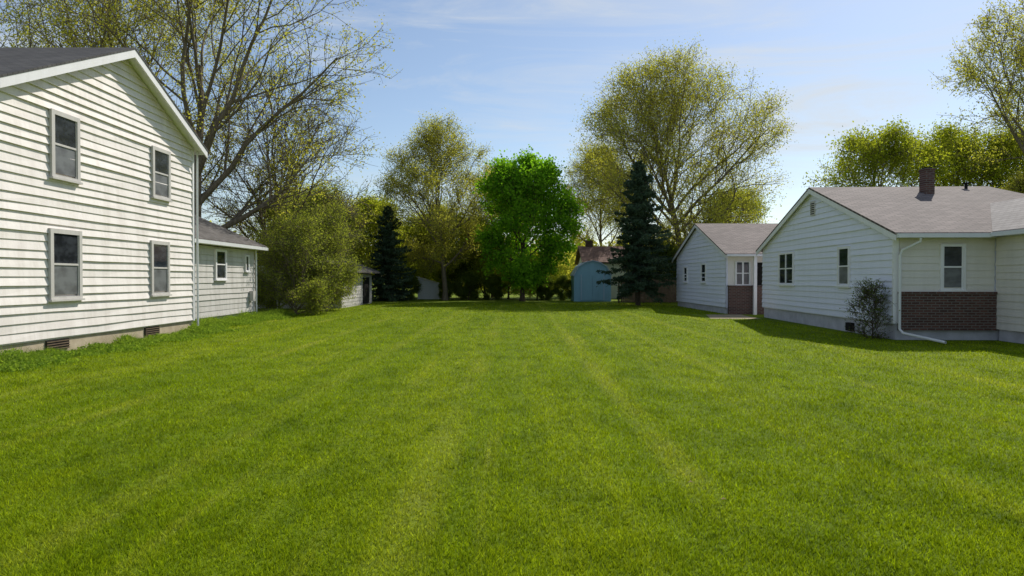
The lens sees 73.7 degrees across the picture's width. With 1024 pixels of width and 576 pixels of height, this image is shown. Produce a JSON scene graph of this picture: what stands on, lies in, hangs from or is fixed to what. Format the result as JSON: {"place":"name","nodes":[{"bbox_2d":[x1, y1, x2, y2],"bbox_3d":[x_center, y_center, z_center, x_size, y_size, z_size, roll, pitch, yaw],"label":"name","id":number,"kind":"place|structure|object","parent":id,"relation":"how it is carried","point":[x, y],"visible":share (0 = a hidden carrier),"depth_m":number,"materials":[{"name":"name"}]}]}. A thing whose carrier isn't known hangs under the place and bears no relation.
{"place":"outdoors","nodes":[
{"label":"outdoors","id":0,"kind":"place"},
{"bbox_2d":[0,282,1023,575],"bbox_3d":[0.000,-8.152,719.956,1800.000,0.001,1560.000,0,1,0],"label":"ground","id":1,"kind":"structure","parent":0,"point":[504,300],"depth_m":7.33,"materials":[{"name":"green plant"}]},
{"bbox_2d":[0,47,207,352],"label":"two storey house","id":2,"kind":"structure","parent":1,"relation":"on","point":[100,147],"depth_m":16.26,"materials":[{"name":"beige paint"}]},
{"bbox_2d":[48,108,82,184],"bbox_3d":[-9.925,-3.125,15.194,0.100,1.505,1.030,0,1,0],"label":"window","id":3,"kind":"structure","parent":2,"relation":"in","point":[64,129],"depth_m":15.16,"materials":[{"name":"white glass"}]},
{"bbox_2d":[48,228,84,301],"bbox_3d":[-9.925,-0.505,15.215,0.100,1.585,1.140,0,1,0],"label":"window","id":4,"kind":"structure","parent":2,"relation":"in","point":[65,261],"depth_m":15.17,"materials":[{"name":"white glass"}]},
{"bbox_2d":[149,240,171,296],"bbox_3d":[-9.925,-0.545,19.294,0.100,1.555,1.060,0,1,0],"label":"window","id":5,"kind":"structure","parent":2,"relation":"in","point":[159,250],"depth_m":19.26,"materials":[{"name":"white glass"}]},
{"bbox_2d":[151,145,172,201],"bbox_3d":[-9.925,-3.216,19.348,0.100,1.455,1.040,0,1,0],"label":"window","id":6,"kind":"structure","parent":2,"relation":"in","point":[160,158],"depth_m":19.32,"materials":[{"name":"white glass"}]},
{"bbox_2d":[0,0,256,172],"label":"maple tree","id":7,"kind":"object","parent":1,"relation":"on","point":[26,35],"visible":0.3,"depth_m":33.08,"materials":[{"name":"green plant"}]},
{"bbox_2d":[0,306,299,372],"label":"weeds","id":8,"kind":"object","parent":1,"relation":"on","point":[13,359],"visible":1,"depth_m":16.59,"materials":[{"name":"green plant"}]},
{"bbox_2d":[2,0,402,228],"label":"maple tree","id":9,"kind":"object","parent":1,"relation":"on","point":[201,96],"visible":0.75,"depth_m":31.32,"materials":[{"name":"brown plant"}]},
{"bbox_2d":[192,215,267,322],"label":"house","id":10,"kind":"structure","parent":1,"relation":"on","point":[227,275],"depth_m":25.56,"materials":[{"name":"grey"}]},
{"bbox_2d":[214,249,228,280],"bbox_3d":[-10.630,-0.837,24.966,0.100,1.145,1.010,0,1,0],"label":"window","id":11,"kind":"structure","parent":10,"relation":"in","point":[220,257],"depth_m":24.93,"materials":[{"name":"white glass"}]},
{"bbox_2d":[244,255,250,271],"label":"window","id":12,"kind":"structure","parent":10,"relation":"in","point":[247,257],"depth_m":27.35,"materials":[{"name":"white glass"}]},
{"bbox_2d":[241,195,315,310],"bbox_3d":[-12.298,-1.700,35.888,4.706,6.540,5.211,1,1,41],"label":"tall shrub","id":13,"kind":"object","parent":1,"relation":"on","point":[263,304],"visible":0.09,"depth_m":35.44,"materials":[{"name":"green plant"}]},
{"bbox_2d":[191,49,388,309],"bbox_3d":[-12.881,-5.422,36.089,11.774,13.591,10.700,0,1,0],"label":"bare tree","id":14,"kind":"object","parent":1,"relation":"on","point":[229,217],"visible":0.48,"depth_m":35.18,"materials":[{"name":"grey plant"}]},
{"bbox_2d":[248,205,358,315],"bbox_3d":[-9.878,-1.069,31.546,5.486,5.232,4.458,0,1,0],"label":"tall shrub","id":15,"kind":"object","parent":1,"relation":"on","point":[313,286],"visible":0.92,"depth_m":31.15,"materials":[{"name":"green plant"}]},
{"bbox_2d":[254,189,360,263],"bbox_3d":[-14.845,-3.155,49.326,8.496,8.731,6.922,0,1,-21],"label":"shrub","id":16,"kind":"object","parent":1,"relation":"on","point":[335,219],"visible":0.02,"depth_m":48.48,"materials":[{"name":"green plant"}]},
{"bbox_2d":[242,181,374,259],"bbox_3d":[-16.151,-3.904,53.697,9.913,10.186,8.075,1,1,37],"label":"shrub","id":17,"kind":"object","parent":1,"relation":"on","point":[356,242],"visible":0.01,"depth_m":53.38,"materials":[{"name":"green plant"}]},
{"bbox_2d":[254,257,379,307],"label":"garage","id":18,"kind":"structure","parent":1,"relation":"on","point":[363,295],"depth_m":42.81,"materials":[{"name":"grey"}]},
{"bbox_2d":[363,277,368,303],"bbox_3d":[-9.460,0.147,44.306,0.040,1.700,1.800,0,1,0],"label":"door","id":19,"kind":"structure","parent":18,"relation":"in","point":[366,282],"depth_m":43.99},
{"bbox_2d":[283,197,371,310],"bbox_3d":[-9.483,-1.593,34.623,4.458,6.334,5.486,0,1,-25],"label":"tall shrub","id":20,"kind":"object","parent":1,"relation":"on","point":[336,226],"visible":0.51,"depth_m":33.86,"materials":[{"name":"green plant"}]},
{"bbox_2d":[285,174,373,267],"bbox_3d":[-13.521,-3.229,48.594,6.935,9.638,7.680,1,1,33],"label":"tall shrub","id":21,"kind":"object","parent":1,"relation":"on","point":[319,201],"visible":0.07,"depth_m":47.98,"materials":[{"name":"green plant"}]},
{"bbox_2d":[337,206,380,288],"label":"shrub","id":22,"kind":"object","parent":1,"relation":"on","point":[364,248],"visible":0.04,"depth_m":52.23,"materials":[{"name":"green plant"}]},
{"bbox_2d":[346,192,412,259],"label":"ash tree","id":23,"kind":"object","parent":1,"relation":"on","point":[374,221],"visible":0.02,"depth_m":61.70,"materials":[{"name":"green plant"}]},
{"bbox_2d":[347,184,420,289],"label":"tree","id":24,"kind":"object","parent":1,"relation":"on","point":[375,206],"visible":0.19,"depth_m":54.65,"materials":[{"name":"green plant"}]},
{"bbox_2d":[369,206,415,301],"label":"spruce tree","id":25,"kind":"object","parent":1,"relation":"on","point":[387,283],"visible":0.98,"depth_m":50.01,"materials":[{"name":"green plant"}]},
{"bbox_2d":[401,274,423,299],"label":"shrub","id":26,"kind":"object","parent":1,"relation":"on","point":[416,286],"visible":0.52,"depth_m":52.39,"materials":[{"name":"green plant"}]},
{"bbox_2d":[396,210,453,289],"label":"shrub","id":27,"kind":"object","parent":1,"relation":"on","point":[422,274],"visible":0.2,"depth_m":56.95,"materials":[{"name":"green plant"}]},
{"bbox_2d":[416,276,440,298],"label":"shed","id":28,"kind":"structure","parent":1,"relation":"on","point":[430,290],"depth_m":55.01,"materials":[{"name":"white metal"}]},
{"bbox_2d":[370,108,500,299],"bbox_3d":[-5.323,-6.233,51.885,10.711,14.782,10.931,0,1,0],"label":"ash tree","id":29,"kind":"object","parent":1,"relation":"on","point":[432,178],"visible":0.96,"depth_m":51.45,"materials":[{"name":"green plant"}]},
{"bbox_2d":[404,201,467,281],"bbox_3d":[-6.691,-3.477,60.294,7.210,9.095,8.850,0,1,-29],"label":"shrub","id":30,"kind":"object","parent":1,"relation":"on","point":[424,240],"visible":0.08,"depth_m":58.05,"materials":[{"name":"green plant"}]},
{"bbox_2d":[437,280,453,299],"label":"shrub","id":31,"kind":"object","parent":1,"relation":"on","point":[450,290],"visible":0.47,"depth_m":52.80,"materials":[{"name":"green plant"}]},
{"bbox_2d":[210,220,686,292],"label":"woodland","id":32,"kind":"object","parent":1,"relation":"on","point":[569,268],"visible":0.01,"depth_m":77.94,"materials":[{"name":"green plant"}]},
{"bbox_2d":[428,211,490,291],"bbox_3d":[-4.269,-2.932,58.259,7.788,8.004,6.345,-1,1,-37],"label":"shrub","id":33,"kind":"object","parent":1,"relation":"on","point":[450,266],"visible":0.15,"depth_m":57.03,"materials":[{"name":"green plant"}]},
{"bbox_2d":[446,260,481,298],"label":"shrub","id":34,"kind":"object","parent":1,"relation":"on","point":[459,271],"visible":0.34,"depth_m":55.54,"materials":[{"name":"green plant"}]},
{"bbox_2d":[451,270,480,299],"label":"shrub","id":35,"kind":"object","parent":1,"relation":"on","point":[471,280],"visible":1,"depth_m":52.94,"materials":[{"name":"green plant"}]},
{"bbox_2d":[449,217,506,293],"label":"shrub","id":36,"kind":"object","parent":1,"relation":"on","point":[470,258],"visible":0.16,"depth_m":55.33,"materials":[{"name":"green plant"}]},
{"bbox_2d":[481,273,507,299],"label":"shrub","id":37,"kind":"object","parent":1,"relation":"on","point":[493,280],"visible":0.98,"depth_m":52.30,"materials":[{"name":"green plant"}]},
{"bbox_2d":[442,157,548,296],"bbox_3d":[-1.416,-5.268,60.063,10.711,12.565,10.931,0,1,-26],"label":"ash tree","id":38,"kind":"object","parent":1,"relation":"on","point":[490,217],"visible":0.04,"depth_m":58.04,"materials":[{"name":"green plant"}]},
{"bbox_2d":[471,235,534,298],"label":"shrub","id":39,"kind":"object","parent":1,"relation":"on","point":[483,271],"visible":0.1,"depth_m":54.70,"materials":[{"name":"green plant"}]},
{"bbox_2d":[509,279,538,297],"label":"shrub","id":40,"kind":"object","parent":1,"relation":"on","point":[529,294],"visible":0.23,"depth_m":52.33,"materials":[{"name":"green plant"}]},
{"bbox_2d":[466,144,589,300],"bbox_3d":[0.858,-4.577,50.105,8.557,11.496,8.230,1,1,42],"label":"linden tree","id":41,"kind":"object","parent":1,"relation":"on","point":[524,195],"visible":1,"depth_m":48.67,"materials":[{"name":"green plant"}]},
{"bbox_2d":[535,275,555,299],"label":"shrub","id":42,"kind":"object","parent":1,"relation":"on","point":[542,294],"visible":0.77,"depth_m":51.96,"materials":[{"name":"green plant"}]},
{"bbox_2d":[526,250,568,299],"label":"shrub","id":43,"kind":"object","parent":1,"relation":"on","point":[557,275],"visible":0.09,"depth_m":53.68,"materials":[{"name":"green plant"}]},
{"bbox_2d":[546,261,562,292],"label":"shrub","id":44,"kind":"object","parent":1,"relation":"on","point":[556,273],"visible":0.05,"depth_m":55.61,"materials":[{"name":"green plant"}]},
{"bbox_2d":[552,274,571,300],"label":"shrub","id":45,"kind":"object","parent":1,"relation":"on","point":[563,281],"visible":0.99,"depth_m":51.63,"materials":[{"name":"green plant"}]},
{"bbox_2d":[570,260,611,300],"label":"garden shed","id":46,"kind":"structure","parent":1,"relation":"on","point":[585,277],"depth_m":49.58,"materials":[{"name":"blue paint"}]},
{"bbox_2d":[581,275,603,299],"bbox_3d":[5.850,-0.050,49.569,1.700,1.850,0.050,0,1,0],"label":"door","id":47,"kind":"structure","parent":46,"relation":"in","point":[586,280],"depth_m":49.55,"materials":[{"name":"blue paint"}]},
{"bbox_2d":[556,140,648,256],"bbox_3d":[8.720,-6.781,65.736,10.931,15.521,10.175,0,1,-25],"label":"ash tree","id":48,"kind":"object","parent":1,"relation":"on","point":[578,185],"visible":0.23,"depth_m":64.67,"materials":[{"name":"green plant"}]},
{"bbox_2d":[574,240,665,297],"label":"distant house","id":49,"kind":"structure","parent":1,"relation":"on","point":[589,251],"depth_m":58.08,"materials":[{"name":"beige"}]},
{"bbox_2d":[596,160,676,305],"bbox_3d":[7.840,-3.319,41.827,4.701,9.205,4.655,-1,1,-40],"label":"spruce tree","id":50,"kind":"object","parent":1,"relation":"on","point":[639,227],"visible":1,"depth_m":41.50,"materials":[{"name":"green plant"}]},
{"bbox_2d":[618,279,677,302],"bbox_3d":[9.928,0.241,46.593,5.355,1.950,0.170,0,1,0],"label":"wooden fence","id":51,"kind":"object","parent":1,"relation":"on","point":[663,290],"visible":0.3,"depth_m":46.51,"materials":[{"name":"brown wood"}]},
{"bbox_2d":[651,242,680,300],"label":"tree","id":52,"kind":"object","parent":1,"relation":"on","point":[669,252],"visible":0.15,"depth_m":49.64,"materials":[{"name":"green plant"}]},
{"bbox_2d":[670,241,682,277],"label":"shrub","id":53,"kind":"object","parent":1,"relation":"on","point":[675,274],"visible":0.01,"depth_m":48.81,"materials":[{"name":"green plant"}]},
{"bbox_2d":[568,35,796,248],"bbox_3d":[12.788,-8.777,52.615,17.287,19.873,17.097,0,1,0],"label":"elm tree","id":54,"kind":"object","parent":1,"relation":"on","point":[653,137],"visible":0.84,"depth_m":50.31,"materials":[{"name":"green plant"}]},
{"bbox_2d":[672,223,777,314],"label":"ranch house","id":55,"kind":"structure","parent":1,"relation":"on","point":[719,267],"depth_m":33.79,"materials":[{"name":"white"}]},
{"bbox_2d":[683,266,687,282],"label":"window","id":56,"kind":"structure","parent":55,"relation":"in","point":[685,269],"depth_m":39.02,"materials":[{"name":"white glass"}]},
{"bbox_2d":[700,263,706,283],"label":"window","id":57,"kind":"structure","parent":55,"relation":"in","point":[703,265],"depth_m":35.34,"materials":[{"name":"white glass"}]},
{"bbox_2d":[735,261,750,284],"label":"window","id":58,"kind":"structure","parent":55,"relation":"in","point":[742,268],"depth_m":31.64,"materials":[{"name":"white glass"}]},
{"bbox_2d":[757,263,762,284],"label":"window","id":59,"kind":"structure","parent":55,"relation":"in","point":[759,265],"depth_m":31.64,"materials":[{"name":"black glass"}]},
{"bbox_2d":[700,185,774,222],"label":"yellow green tree","id":60,"kind":"object","parent":1,"relation":"on","point":[768,208],"visible":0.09,"depth_m":56.79,"materials":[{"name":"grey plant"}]},
{"bbox_2d":[839,277,899,338],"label":"bare shrub","id":61,"kind":"object","parent":1,"relation":"on","point":[868,294],"visible":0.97,"depth_m":18.70,"materials":[{"name":"green plant"}]},
{"bbox_2d":[801,114,962,189],"bbox_3d":[24.765,-5.077,45.880,10.480,12.628,9.474,0,1,0],"label":"yellow green tree","id":62,"kind":"object","parent":1,"relation":"on","point":[874,160],"visible":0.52,"depth_m":44.17,"materials":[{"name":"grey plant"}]},
{"bbox_2d":[756,167,1023,343],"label":"ranch house","id":63,"kind":"structure","parent":1,"relation":"on","point":[944,262],"depth_m":19.41,"materials":[{"name":"white wood"}]},
{"bbox_2d":[777,252,794,285],"bbox_3d":[10.581,-0.727,26.390,0.100,1.285,1.660,0,1,2],"label":"window","id":64,"kind":"structure","parent":63,"relation":"in","point":[786,260],"depth_m":26.34,"materials":[{"name":"white glass"}]},
{"bbox_2d":[835,246,850,287],"bbox_3d":[10.369,-0.658,21.370,0.100,1.285,0.910,0,1,2],"label":"window","id":65,"kind":"structure","parent":63,"relation":"in","point":[843,253],"depth_m":21.32,"materials":[{"name":"white glass"}]},
{"bbox_2d":[938,244,967,291],"bbox_3d":[11.810,-0.541,18.273,0.720,1.275,0.100,0,1,2],"label":"window","id":66,"kind":"structure","parent":63,"relation":"in","point":[952,273],"depth_m":18.28,"materials":[{"name":"white glass"}]},
{"bbox_2d":[887,114,1023,188],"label":"yellow green tree","id":67,"kind":"object","parent":1,"relation":"on","point":[941,138],"visible":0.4,"depth_m":45.14,"materials":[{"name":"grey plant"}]},
{"bbox_2d":[927,0,1023,193],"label":"maple tree","id":68,"kind":"object","parent":1,"relation":"on","point":[970,73],"visible":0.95,"depth_m":38.43,"materials":[{"name":"green plant"}]},
{"bbox_2d":[945,123,1023,189],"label":"yellow green tree","id":69,"kind":"object","parent":1,"relation":"on","point":[1013,152],"visible":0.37,"depth_m":44.77,"materials":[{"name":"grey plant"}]},
{"bbox_2d":[0,0,1023,245],"label":"sky","id":70,"kind":"structure","parent":0,"point":[514,71],"materials":[{"name":"blue"}]},
{"bbox_2d":[707,314,758,318],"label":"path","id":71,"kind":"structure","parent":0,"point":[736,316],"depth_m":29.35,"materials":[{"name":"concrete"}]}
]}

